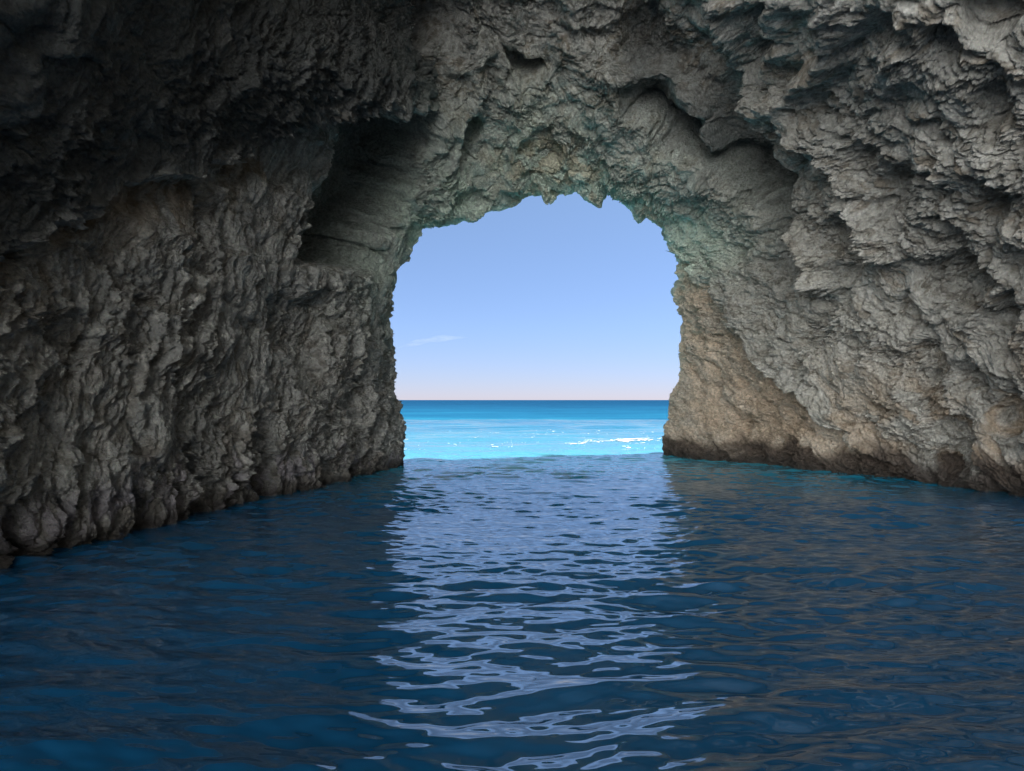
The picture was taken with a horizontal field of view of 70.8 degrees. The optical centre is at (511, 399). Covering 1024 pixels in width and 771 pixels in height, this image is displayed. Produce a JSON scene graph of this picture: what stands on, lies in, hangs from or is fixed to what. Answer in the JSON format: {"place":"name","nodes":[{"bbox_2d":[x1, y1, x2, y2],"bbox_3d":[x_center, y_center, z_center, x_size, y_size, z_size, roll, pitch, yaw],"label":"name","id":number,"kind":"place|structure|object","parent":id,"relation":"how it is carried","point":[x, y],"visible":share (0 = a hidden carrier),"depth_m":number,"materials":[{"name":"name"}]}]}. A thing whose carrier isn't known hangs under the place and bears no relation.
{"place":"outdoors","nodes":[
{"label":"outdoors","id":0,"kind":"place"},
{"bbox_2d":[0,0,1023,568],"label":"sea cave","id":1,"kind":"structure","parent":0,"point":[216,216],"depth_m":22.63,"materials":[{"name":"stone"}]},
{"bbox_2d":[0,400,1023,770],"bbox_3d":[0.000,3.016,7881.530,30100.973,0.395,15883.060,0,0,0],"label":"sea water","id":2,"kind":"structure","parent":0,"point":[536,592],"depth_m":9.72,"materials":[{"name":"blue liquid"}]},
{"bbox_2d":[470,430,652,448],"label":"sea foam","id":3,"kind":"object","parent":2,"relation":"on","point":[610,440],"visible":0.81,"depth_m":51.70,"materials":[{"name":"white"}]},
{"bbox_2d":[389,192,682,399],"label":"sky","id":4,"kind":"structure","parent":0,"point":[569,298],"materials":[{"name":"blue"}]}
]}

